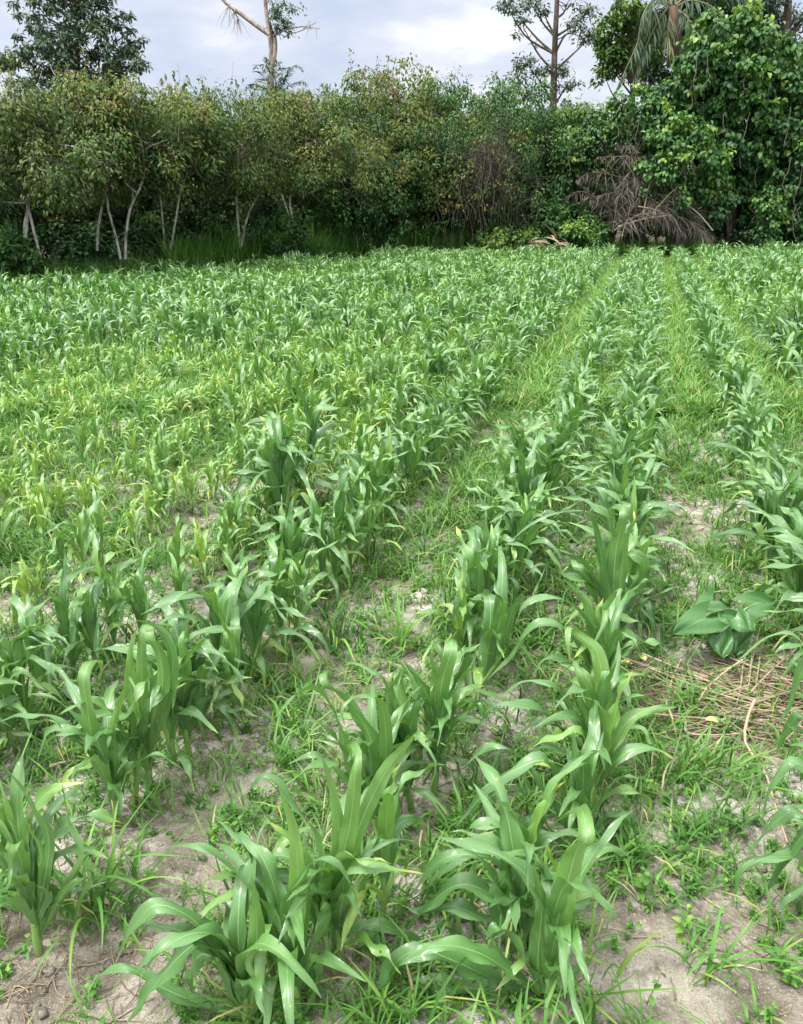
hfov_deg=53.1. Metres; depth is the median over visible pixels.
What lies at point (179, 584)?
maize plant
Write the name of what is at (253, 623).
maize plant
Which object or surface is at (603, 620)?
maize plant
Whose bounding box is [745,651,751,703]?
dry stalk
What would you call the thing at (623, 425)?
maize plant
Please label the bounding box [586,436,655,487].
maize plant
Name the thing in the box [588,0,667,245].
leafy tree
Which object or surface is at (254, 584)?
maize plant
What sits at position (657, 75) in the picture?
broad tree
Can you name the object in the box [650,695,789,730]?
dry stalk
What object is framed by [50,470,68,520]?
maize plant
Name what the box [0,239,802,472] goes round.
distant maize
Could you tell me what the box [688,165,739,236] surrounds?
scrub tree
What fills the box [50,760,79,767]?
dry stalk
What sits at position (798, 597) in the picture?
maize plant
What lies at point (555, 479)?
maize plant
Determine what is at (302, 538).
maize plant
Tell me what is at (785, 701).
dry stalk
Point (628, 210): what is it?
dead frond
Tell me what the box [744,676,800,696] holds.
dry stalk
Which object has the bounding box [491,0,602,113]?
slender tree
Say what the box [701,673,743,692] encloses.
dry stalk
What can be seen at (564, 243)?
dry husk
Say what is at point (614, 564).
maize plant
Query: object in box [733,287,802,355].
grass clump
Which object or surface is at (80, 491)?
maize plant
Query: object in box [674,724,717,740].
dry stalk
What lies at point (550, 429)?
maize plant
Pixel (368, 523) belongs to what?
maize plant
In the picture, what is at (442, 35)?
sky
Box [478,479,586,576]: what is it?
maize plant
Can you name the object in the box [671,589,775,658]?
taro plant
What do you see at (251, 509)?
maize plant
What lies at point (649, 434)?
maize plant
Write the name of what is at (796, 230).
undergrowth bush
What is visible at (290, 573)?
maize plant
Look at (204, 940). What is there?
maize plant
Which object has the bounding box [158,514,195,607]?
maize plant
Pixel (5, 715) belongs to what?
maize plant
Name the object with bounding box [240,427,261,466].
maize plant
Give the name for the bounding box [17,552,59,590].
maize plant
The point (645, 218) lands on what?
dry stick
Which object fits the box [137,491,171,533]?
maize plant
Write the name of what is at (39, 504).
maize plant
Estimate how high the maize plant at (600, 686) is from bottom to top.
0.594 m
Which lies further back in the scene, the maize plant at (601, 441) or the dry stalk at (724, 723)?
the maize plant at (601, 441)
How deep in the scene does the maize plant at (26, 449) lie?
5.12 m
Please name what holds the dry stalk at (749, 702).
on the straw litter
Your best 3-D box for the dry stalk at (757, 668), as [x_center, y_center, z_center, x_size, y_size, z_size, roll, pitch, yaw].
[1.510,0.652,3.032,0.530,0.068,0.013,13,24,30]
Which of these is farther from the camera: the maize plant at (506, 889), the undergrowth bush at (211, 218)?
the undergrowth bush at (211, 218)
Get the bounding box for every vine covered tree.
[659,0,802,246]
[736,66,802,249]
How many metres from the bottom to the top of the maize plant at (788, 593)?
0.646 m
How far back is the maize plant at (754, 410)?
5.31 m
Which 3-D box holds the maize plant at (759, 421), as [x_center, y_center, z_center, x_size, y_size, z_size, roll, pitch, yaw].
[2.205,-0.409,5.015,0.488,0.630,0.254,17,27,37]
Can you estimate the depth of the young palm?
30.09 m
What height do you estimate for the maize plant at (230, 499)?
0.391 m
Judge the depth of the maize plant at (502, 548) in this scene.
3.62 m
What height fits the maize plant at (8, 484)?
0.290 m
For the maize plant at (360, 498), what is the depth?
4.06 m
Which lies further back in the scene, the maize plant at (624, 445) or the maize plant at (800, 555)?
the maize plant at (624, 445)
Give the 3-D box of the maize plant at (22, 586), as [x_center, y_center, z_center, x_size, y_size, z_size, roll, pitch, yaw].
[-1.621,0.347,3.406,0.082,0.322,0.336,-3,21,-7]
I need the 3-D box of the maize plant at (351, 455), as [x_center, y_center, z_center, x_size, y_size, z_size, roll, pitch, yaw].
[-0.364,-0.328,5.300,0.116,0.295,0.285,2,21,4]
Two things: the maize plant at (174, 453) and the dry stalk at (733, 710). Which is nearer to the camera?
the dry stalk at (733, 710)
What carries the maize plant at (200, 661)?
on the field soil
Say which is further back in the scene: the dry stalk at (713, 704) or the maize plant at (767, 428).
the maize plant at (767, 428)
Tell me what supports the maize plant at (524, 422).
on the field soil
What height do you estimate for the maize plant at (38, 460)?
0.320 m
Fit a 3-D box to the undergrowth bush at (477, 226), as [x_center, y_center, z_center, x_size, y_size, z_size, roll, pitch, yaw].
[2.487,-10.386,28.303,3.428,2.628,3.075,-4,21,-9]
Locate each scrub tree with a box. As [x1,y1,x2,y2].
[0,47,207,250]
[0,50,138,264]
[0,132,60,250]
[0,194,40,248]
[2,54,219,258]
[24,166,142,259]
[83,64,257,248]
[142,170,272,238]
[147,63,350,247]
[188,117,256,240]
[196,68,403,219]
[213,122,326,236]
[249,97,388,231]
[265,68,438,229]
[287,87,397,234]
[318,78,440,235]
[327,48,500,234]
[348,70,491,224]
[357,78,466,235]
[396,65,548,246]
[425,92,571,228]
[439,79,497,232]
[446,66,608,224]
[500,97,608,243]
[505,94,569,224]
[525,94,632,223]
[547,124,644,221]
[626,151,711,243]
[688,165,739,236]
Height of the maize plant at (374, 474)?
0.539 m
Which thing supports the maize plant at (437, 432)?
on the field soil
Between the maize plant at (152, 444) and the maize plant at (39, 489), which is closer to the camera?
the maize plant at (39, 489)
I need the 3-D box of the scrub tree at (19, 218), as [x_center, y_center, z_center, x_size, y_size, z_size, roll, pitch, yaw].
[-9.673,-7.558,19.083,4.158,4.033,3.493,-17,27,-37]
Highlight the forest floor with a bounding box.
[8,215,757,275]
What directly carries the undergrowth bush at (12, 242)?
on the forest floor
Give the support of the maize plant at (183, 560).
on the field soil
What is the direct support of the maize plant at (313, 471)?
on the field soil
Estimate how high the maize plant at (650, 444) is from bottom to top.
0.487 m
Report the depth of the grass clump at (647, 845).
2.20 m
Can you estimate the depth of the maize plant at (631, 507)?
3.71 m
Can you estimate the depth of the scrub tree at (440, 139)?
25.83 m
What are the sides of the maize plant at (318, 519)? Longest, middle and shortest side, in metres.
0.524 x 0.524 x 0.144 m
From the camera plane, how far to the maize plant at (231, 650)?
2.72 m
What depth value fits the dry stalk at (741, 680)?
3.04 m
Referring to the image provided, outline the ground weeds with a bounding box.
[0,396,802,1023]
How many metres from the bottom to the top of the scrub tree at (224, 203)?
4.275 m
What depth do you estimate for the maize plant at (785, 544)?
3.62 m
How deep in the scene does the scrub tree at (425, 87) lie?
28.03 m
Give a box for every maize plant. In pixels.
[0,443,34,486]
[0,448,26,480]
[0,466,24,505]
[0,470,17,504]
[0,496,34,539]
[0,497,28,555]
[0,554,31,631]
[0,555,73,615]
[0,624,66,738]
[0,634,77,730]
[0,635,30,753]
[0,661,57,756]
[0,677,36,740]
[0,713,13,727]
[0,731,122,957]
[1,660,184,828]
[2,464,30,504]
[8,604,17,634]
[11,592,80,714]
[14,476,34,528]
[15,442,53,479]
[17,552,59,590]
[22,445,51,481]
[22,552,105,681]
[23,438,44,472]
[23,473,68,522]
[24,645,87,696]
[26,453,40,490]
[26,474,81,519]
[26,489,49,535]
[26,493,51,536]
[35,426,65,464]
[37,437,77,476]
[37,443,50,473]
[37,514,72,570]
[40,437,55,467]
[45,495,105,579]
[47,573,107,670]
[47,577,76,605]
[48,463,92,497]
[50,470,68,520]
[54,532,141,638]
[57,477,106,512]
[59,477,103,503]
[59,620,217,793]
[70,518,128,561]
[76,465,110,501]
[88,572,133,660]
[89,483,102,566]
[94,618,263,734]
[96,817,328,1023]
[97,450,139,489]
[97,451,137,491]
[100,543,171,646]
[103,535,120,556]
[112,436,152,492]
[115,494,144,548]
[118,630,257,757]
[123,510,136,546]
[126,453,172,488]
[128,475,178,516]
[131,490,163,540]
[133,479,158,537]
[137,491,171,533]
[137,565,291,699]
[143,417,171,464]
[143,431,170,478]
[144,428,181,479]
[144,445,156,485]
[145,470,185,531]
[149,551,201,624]
[150,455,178,520]
[154,439,186,470]
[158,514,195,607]
[159,596,239,741]
[162,465,189,514]
[166,558,193,590]
[167,465,214,513]
[169,786,422,1023]
[174,544,298,667]
[177,454,199,504]
[184,518,212,591]
[188,539,196,576]
[192,457,238,496]
[195,459,222,504]
[195,575,318,688]
[199,528,253,573]
[206,484,268,549]
[206,487,256,564]
[207,601,248,720]
[209,517,237,555]
[213,462,238,492]
[215,506,246,568]
[216,430,259,481]
[216,435,243,476]
[220,452,238,488]
[222,551,292,654]
[224,429,260,467]
[227,415,318,524]
[228,419,249,475]
[232,426,285,515]
[237,476,290,533]
[239,417,300,491]
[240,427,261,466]
[240,489,258,545]
[242,380,356,496]
[247,539,342,641]
[248,514,341,605]
[249,414,308,540]
[249,732,447,961]
[252,494,326,594]
[254,487,274,533]
[254,496,325,592]
[258,558,323,627]
[264,536,328,654]
[266,404,335,506]
[274,670,446,838]
[291,459,332,494]
[293,433,308,468]
[293,449,302,505]
[293,463,316,493]
[294,472,315,516]
[296,445,327,473]
[301,441,327,480]
[306,482,348,603]
[309,501,364,571]
[310,437,328,484]
[315,454,389,555]
[318,420,336,470]
[323,467,398,543]
[323,501,385,569]
[326,524,357,593]
[330,662,498,812]
[331,422,414,482]
[331,496,405,560]
[333,435,375,525]
[336,441,355,477]
[337,450,412,521]
[342,473,364,551]
[367,452,378,521]
[370,440,410,523]
[371,410,453,480]
[372,422,391,506]
[373,803,637,1023]
[376,428,438,496]
[377,427,405,502]
[382,475,404,515]
[389,639,513,796]
[392,436,440,492]
[393,418,447,485]
[395,427,425,478]
[400,751,618,960]
[401,398,435,475]
[403,413,465,482]
[407,407,427,480]
[409,703,455,755]
[415,427,431,480]
[415,569,491,685]
[424,631,507,722]
[432,510,542,603]
[434,557,483,631]
[442,526,487,652]
[453,566,482,663]
[454,538,520,583]
[457,670,674,847]
[461,482,539,584]
[466,546,525,702]
[469,493,574,599]
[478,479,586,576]
[478,627,670,795]
[479,411,556,474]
[480,422,576,490]
[480,520,520,613]
[487,578,666,710]
[488,482,567,541]
[489,437,527,488]
[490,474,546,579]
[492,431,561,519]
[492,489,565,555]
[493,430,527,489]
[499,456,530,534]
[509,504,676,647]
[517,425,583,504]
[523,410,599,493]
[525,439,582,480]
[525,446,598,534]
[528,474,552,545]
[533,399,592,463]
[533,426,574,498]
[538,405,569,452]
[551,396,580,466]
[554,458,685,539]
[561,522,674,592]
[562,489,695,584]
[568,434,668,495]
[568,443,675,519]
[570,467,666,537]
[577,428,663,475]
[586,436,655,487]
[588,452,684,539]
[594,475,679,592]
[597,413,653,523]
[608,436,661,475]
[614,410,645,451]
[614,415,664,490]
[615,464,655,527]
[615,512,643,598]
[620,523,664,637]
[625,529,665,635]
[630,413,644,471]
[632,406,665,461]
[701,404,779,487]
[704,470,802,565]
[708,401,791,470]
[710,467,802,582]
[717,429,802,492]
[721,394,784,453]
[723,447,788,490]
[725,485,801,562]
[727,450,802,503]
[730,449,789,505]
[731,741,802,910]
[735,426,772,477]
[735,433,802,473]
[737,630,802,751]
[739,507,802,625]
[741,399,767,473]
[741,466,802,577]
[743,519,802,614]
[743,538,791,603]
[744,467,793,522]
[748,506,795,571]
[750,417,772,462]
[752,454,802,552]
[756,461,762,474]
[760,562,802,655]
[761,462,802,530]
[762,545,802,634]
[762,592,802,678]
[764,544,802,621]
[775,467,802,543]
[782,625,802,675]
[791,467,802,510]
[793,552,802,592]
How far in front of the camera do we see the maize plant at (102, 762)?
2.24 m
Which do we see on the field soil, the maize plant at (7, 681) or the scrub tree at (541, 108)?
the maize plant at (7, 681)
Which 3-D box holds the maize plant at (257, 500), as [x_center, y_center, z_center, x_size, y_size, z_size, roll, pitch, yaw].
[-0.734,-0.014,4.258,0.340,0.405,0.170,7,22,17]
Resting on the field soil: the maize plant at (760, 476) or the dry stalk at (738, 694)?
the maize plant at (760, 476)
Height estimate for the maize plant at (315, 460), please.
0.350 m
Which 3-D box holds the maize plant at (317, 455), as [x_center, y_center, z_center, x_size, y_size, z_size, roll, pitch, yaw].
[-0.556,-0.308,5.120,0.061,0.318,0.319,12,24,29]
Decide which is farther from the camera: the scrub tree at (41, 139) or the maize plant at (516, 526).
the scrub tree at (41, 139)
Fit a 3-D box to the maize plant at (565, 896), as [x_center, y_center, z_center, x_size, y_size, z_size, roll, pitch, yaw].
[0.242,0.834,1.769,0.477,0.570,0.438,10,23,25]
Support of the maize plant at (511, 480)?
on the field soil
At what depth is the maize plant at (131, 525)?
4.12 m
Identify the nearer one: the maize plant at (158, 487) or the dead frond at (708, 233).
the maize plant at (158, 487)
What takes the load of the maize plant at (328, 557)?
on the field soil
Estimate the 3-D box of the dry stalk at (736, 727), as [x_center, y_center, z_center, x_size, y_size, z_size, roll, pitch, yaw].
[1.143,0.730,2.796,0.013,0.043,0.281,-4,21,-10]
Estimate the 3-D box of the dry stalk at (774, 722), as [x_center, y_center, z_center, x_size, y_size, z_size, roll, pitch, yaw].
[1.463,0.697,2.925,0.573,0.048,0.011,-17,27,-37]
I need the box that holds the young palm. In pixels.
[246,55,307,98]
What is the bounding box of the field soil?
[0,264,802,1023]
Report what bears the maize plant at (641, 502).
on the field soil
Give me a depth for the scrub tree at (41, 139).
15.22 m
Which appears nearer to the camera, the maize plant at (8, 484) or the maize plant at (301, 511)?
the maize plant at (301, 511)
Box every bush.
[0,220,48,282]
[4,169,113,252]
[29,216,129,270]
[82,113,225,251]
[106,219,204,262]
[147,198,240,255]
[226,192,312,259]
[270,204,335,239]
[293,153,389,246]
[338,145,440,248]
[390,171,480,247]
[435,181,529,241]
[473,223,550,255]
[488,192,557,242]
[516,192,578,248]
[554,209,613,251]
[558,193,635,245]
[595,189,683,245]
[649,194,742,244]
[701,209,779,246]
[778,204,802,245]
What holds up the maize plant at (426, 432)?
on the field soil
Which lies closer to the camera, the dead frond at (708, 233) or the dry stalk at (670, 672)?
the dry stalk at (670, 672)
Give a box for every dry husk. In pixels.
[533,240,549,243]
[544,224,556,238]
[554,242,569,246]
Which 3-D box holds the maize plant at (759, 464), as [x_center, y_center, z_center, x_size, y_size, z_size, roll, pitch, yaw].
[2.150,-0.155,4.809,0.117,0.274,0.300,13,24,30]
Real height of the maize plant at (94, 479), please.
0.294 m
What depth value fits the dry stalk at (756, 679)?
3.07 m
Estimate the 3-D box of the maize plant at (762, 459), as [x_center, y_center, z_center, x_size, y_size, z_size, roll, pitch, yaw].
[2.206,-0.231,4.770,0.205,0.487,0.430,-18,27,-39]
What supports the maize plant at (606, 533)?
on the field soil
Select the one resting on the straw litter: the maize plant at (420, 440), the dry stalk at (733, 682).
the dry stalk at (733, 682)
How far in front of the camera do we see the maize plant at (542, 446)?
4.42 m
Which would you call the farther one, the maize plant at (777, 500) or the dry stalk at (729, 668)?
the maize plant at (777, 500)
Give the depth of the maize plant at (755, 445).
4.92 m
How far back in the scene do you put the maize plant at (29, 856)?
1.87 m
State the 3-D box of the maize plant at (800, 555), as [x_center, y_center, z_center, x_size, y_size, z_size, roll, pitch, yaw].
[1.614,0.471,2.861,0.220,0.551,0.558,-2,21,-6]
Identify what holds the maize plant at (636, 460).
on the field soil
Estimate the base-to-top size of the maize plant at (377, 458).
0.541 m
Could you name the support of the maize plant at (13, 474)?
on the field soil
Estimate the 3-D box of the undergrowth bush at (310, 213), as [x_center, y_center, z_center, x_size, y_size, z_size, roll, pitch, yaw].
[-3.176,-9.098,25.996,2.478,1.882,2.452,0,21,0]
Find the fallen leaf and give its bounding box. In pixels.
[706,716,718,721]
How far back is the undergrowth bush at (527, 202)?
26.76 m
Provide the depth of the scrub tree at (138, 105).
16.78 m
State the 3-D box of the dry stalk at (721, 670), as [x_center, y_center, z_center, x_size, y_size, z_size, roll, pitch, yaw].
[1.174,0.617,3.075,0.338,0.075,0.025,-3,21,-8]
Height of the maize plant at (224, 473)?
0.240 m
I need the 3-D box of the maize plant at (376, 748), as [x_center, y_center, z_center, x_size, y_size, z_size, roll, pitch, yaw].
[-0.110,0.727,2.231,0.485,0.570,0.435,0,21,0]
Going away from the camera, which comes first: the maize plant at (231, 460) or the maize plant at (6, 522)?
the maize plant at (6, 522)
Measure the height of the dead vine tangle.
4.631 m
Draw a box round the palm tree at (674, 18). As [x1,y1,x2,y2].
[610,0,762,245]
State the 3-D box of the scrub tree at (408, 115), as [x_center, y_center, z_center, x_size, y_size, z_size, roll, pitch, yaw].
[0.224,-11.707,26.573,5.983,6.443,5.923,0,21,0]
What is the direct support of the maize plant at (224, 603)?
on the field soil
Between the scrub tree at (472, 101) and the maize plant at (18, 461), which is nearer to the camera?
the maize plant at (18, 461)
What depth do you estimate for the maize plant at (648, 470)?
4.04 m
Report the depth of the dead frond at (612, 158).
25.34 m
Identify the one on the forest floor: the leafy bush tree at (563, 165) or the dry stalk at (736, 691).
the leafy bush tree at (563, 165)
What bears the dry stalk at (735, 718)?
on the straw litter
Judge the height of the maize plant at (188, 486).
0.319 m
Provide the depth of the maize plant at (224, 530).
3.87 m
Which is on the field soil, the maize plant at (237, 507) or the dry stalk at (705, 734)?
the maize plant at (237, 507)
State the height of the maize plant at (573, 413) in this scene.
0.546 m
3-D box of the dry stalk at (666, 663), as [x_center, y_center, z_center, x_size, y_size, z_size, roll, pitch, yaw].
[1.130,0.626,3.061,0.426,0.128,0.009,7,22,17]
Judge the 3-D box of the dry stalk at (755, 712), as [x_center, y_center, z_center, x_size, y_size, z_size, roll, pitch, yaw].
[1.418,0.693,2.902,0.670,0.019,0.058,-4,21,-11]
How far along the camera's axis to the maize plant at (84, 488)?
4.60 m
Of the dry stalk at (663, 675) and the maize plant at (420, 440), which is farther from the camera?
the maize plant at (420, 440)
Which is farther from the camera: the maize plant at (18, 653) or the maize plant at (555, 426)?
the maize plant at (555, 426)
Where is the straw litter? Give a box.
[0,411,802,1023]
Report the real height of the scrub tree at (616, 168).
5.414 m
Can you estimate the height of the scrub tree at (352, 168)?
5.670 m
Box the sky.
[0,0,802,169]
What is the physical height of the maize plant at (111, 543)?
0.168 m
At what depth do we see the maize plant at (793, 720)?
2.31 m
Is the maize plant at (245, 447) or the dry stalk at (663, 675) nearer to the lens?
the dry stalk at (663, 675)
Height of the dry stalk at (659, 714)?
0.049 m
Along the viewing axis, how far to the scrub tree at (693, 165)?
31.55 m
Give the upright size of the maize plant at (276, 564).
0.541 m
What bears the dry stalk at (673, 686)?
on the straw litter
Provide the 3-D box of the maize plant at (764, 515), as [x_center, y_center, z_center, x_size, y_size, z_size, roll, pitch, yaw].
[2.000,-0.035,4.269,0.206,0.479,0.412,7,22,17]
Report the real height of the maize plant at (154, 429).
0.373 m
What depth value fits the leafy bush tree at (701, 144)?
24.93 m
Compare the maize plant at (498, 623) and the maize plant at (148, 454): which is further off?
the maize plant at (148, 454)
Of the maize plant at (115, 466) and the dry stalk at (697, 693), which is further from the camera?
the maize plant at (115, 466)
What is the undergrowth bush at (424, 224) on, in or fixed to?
on the forest floor
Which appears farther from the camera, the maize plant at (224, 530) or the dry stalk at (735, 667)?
the maize plant at (224, 530)
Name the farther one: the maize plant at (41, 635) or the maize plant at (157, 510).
the maize plant at (157, 510)
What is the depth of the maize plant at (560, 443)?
4.88 m
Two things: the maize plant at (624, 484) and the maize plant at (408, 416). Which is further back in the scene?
the maize plant at (408, 416)
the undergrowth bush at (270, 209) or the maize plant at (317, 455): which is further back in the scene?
the undergrowth bush at (270, 209)
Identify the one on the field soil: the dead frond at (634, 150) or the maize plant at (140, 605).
the maize plant at (140, 605)
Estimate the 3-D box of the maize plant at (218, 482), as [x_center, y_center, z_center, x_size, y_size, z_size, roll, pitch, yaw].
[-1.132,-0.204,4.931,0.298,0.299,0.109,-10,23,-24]
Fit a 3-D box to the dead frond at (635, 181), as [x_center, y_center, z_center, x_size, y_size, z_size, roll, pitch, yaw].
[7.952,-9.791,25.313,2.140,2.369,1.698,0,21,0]
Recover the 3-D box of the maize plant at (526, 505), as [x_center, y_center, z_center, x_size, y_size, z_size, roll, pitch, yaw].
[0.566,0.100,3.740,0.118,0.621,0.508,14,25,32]
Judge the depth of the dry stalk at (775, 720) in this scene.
2.79 m
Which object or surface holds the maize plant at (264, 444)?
on the field soil
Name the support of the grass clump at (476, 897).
on the field soil
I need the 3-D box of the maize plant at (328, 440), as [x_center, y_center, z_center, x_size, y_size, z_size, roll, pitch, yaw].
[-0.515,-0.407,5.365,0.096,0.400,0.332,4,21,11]
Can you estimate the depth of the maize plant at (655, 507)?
3.52 m
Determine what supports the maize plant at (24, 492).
on the field soil
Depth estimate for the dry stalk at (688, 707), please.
2.87 m
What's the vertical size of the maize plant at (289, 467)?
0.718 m
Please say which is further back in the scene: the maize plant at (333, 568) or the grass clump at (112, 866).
the maize plant at (333, 568)
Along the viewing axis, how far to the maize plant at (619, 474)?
4.37 m
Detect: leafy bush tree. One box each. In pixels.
[541,102,624,227]
[580,75,696,249]
[631,110,741,247]
[742,181,792,252]
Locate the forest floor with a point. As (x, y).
(619, 235)
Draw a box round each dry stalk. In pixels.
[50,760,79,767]
[573,649,772,707]
[621,657,738,700]
[621,667,797,725]
[622,686,726,693]
[623,657,746,687]
[623,666,738,730]
[632,663,781,725]
[635,679,790,753]
[637,708,760,724]
[642,653,731,689]
[644,685,767,711]
[649,678,730,731]
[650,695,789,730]
[651,686,802,736]
[652,674,712,711]
[652,713,741,721]
[657,652,751,726]
[657,672,773,750]
[660,689,782,713]
[660,695,796,730]
[664,638,694,719]
[665,655,802,725]
[667,717,801,746]
[673,690,802,711]
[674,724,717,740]
[675,684,750,707]
[676,677,797,709]
[681,651,787,682]
[682,683,787,702]
[683,660,747,679]
[684,672,789,715]
[684,680,778,684]
[684,719,738,735]
[686,669,800,705]
[686,675,802,713]
[689,728,776,731]
[691,716,802,724]
[695,640,752,685]
[698,664,790,671]
[699,659,742,700]
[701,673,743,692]
[704,713,783,727]
[707,699,802,725]
[709,707,802,713]
[710,705,755,741]
[722,685,800,699]
[729,657,792,681]
[735,648,747,708]
[740,654,794,664]
[741,709,784,711]
[742,650,760,742]
[743,699,787,842]
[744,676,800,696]
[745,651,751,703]
[746,627,760,684]
[746,730,789,737]
[750,647,799,691]
[752,670,802,689]
[753,718,802,727]
[755,677,802,681]
[755,692,802,698]
[761,703,790,743]
[765,703,801,729]
[766,700,802,703]
[775,673,791,703]
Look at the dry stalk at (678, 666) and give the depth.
3.12 m
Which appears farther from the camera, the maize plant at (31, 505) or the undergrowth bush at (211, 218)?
the undergrowth bush at (211, 218)
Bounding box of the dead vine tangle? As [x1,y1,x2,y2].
[413,103,559,248]
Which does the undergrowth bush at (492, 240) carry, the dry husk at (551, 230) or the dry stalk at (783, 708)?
the dry husk at (551, 230)
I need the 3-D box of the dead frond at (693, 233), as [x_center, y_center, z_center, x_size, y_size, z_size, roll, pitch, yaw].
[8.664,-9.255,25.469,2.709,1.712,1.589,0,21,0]
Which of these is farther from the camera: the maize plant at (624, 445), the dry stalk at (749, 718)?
the maize plant at (624, 445)
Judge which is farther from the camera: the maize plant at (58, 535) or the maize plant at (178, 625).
the maize plant at (58, 535)
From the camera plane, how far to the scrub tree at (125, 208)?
22.00 m
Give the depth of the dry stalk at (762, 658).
3.17 m
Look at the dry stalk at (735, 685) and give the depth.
3.02 m
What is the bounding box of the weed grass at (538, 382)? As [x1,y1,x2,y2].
[0,254,802,1023]
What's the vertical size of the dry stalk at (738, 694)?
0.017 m
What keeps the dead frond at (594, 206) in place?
on the undergrowth bush at (585, 233)
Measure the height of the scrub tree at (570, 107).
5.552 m
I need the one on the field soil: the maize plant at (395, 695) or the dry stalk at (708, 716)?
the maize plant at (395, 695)
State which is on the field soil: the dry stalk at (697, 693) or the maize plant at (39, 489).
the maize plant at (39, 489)
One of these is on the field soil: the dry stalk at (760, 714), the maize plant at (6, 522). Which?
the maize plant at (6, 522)
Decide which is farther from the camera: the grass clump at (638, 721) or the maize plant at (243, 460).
the maize plant at (243, 460)
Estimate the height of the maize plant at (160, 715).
0.654 m
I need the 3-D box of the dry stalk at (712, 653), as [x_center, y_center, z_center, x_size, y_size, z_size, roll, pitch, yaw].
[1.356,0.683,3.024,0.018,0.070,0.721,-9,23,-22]
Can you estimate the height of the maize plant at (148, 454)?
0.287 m
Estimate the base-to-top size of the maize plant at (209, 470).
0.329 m
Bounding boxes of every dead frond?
[560,176,643,236]
[573,160,659,218]
[582,174,668,234]
[596,148,662,200]
[599,170,668,231]
[605,186,686,242]
[610,180,660,234]
[614,131,654,229]
[622,162,685,239]
[630,197,712,243]
[659,185,715,243]
[669,188,730,233]
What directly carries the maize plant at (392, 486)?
on the field soil
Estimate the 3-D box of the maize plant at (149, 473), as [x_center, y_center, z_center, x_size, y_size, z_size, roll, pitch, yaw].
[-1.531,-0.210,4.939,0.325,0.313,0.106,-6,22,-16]
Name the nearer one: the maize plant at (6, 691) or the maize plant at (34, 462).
the maize plant at (6, 691)
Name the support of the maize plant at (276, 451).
on the field soil
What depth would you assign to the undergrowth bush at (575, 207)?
27.49 m
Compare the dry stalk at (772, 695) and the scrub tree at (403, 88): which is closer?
the dry stalk at (772, 695)
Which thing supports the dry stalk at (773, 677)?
on the straw litter
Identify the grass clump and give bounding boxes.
[6,776,189,984]
[30,791,168,976]
[291,583,376,665]
[338,580,445,657]
[415,863,491,936]
[508,567,564,633]
[573,799,656,885]
[620,696,700,756]
[652,899,782,994]
[662,663,734,715]
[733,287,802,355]
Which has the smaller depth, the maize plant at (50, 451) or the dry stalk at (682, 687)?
the dry stalk at (682, 687)
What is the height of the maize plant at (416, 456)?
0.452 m
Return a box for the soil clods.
[0,495,802,1023]
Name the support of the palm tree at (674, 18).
on the forest floor
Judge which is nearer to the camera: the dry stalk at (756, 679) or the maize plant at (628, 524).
the dry stalk at (756, 679)
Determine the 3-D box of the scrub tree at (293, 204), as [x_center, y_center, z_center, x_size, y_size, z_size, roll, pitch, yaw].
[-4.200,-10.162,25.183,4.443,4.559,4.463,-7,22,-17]
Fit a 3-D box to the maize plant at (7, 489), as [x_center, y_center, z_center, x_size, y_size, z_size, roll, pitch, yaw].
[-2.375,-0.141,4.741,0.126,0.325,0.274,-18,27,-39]
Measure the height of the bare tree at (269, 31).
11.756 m
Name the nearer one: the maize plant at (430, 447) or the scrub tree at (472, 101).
the maize plant at (430, 447)
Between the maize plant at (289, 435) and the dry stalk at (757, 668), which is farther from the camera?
the maize plant at (289, 435)
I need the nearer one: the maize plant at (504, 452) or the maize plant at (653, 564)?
the maize plant at (653, 564)
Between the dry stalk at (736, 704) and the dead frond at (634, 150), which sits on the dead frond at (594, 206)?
the dead frond at (634, 150)
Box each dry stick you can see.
[618,214,671,226]
[658,186,678,206]
[689,206,712,230]
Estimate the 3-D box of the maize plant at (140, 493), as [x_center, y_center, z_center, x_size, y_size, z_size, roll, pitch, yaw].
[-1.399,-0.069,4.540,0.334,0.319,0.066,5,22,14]
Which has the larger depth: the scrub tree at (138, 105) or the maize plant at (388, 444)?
the scrub tree at (138, 105)
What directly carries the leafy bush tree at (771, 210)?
on the forest floor
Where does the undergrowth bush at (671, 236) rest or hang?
on the forest floor
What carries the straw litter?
on the field soil
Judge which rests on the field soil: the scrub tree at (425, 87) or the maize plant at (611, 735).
the maize plant at (611, 735)
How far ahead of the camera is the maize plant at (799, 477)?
3.94 m
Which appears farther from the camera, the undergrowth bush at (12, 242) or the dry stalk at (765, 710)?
the undergrowth bush at (12, 242)
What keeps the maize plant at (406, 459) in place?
on the field soil
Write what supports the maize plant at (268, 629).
on the field soil
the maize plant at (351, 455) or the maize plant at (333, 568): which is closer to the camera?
the maize plant at (333, 568)
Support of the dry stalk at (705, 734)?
on the straw litter
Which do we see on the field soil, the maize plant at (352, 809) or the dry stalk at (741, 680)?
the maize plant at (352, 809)
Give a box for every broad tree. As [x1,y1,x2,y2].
[0,0,152,242]
[623,0,802,115]
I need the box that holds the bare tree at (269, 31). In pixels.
[221,0,319,98]
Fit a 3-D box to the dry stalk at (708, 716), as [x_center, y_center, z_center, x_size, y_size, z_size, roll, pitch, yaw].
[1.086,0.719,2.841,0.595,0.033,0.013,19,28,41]
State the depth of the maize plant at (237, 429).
5.25 m
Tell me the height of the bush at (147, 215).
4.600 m

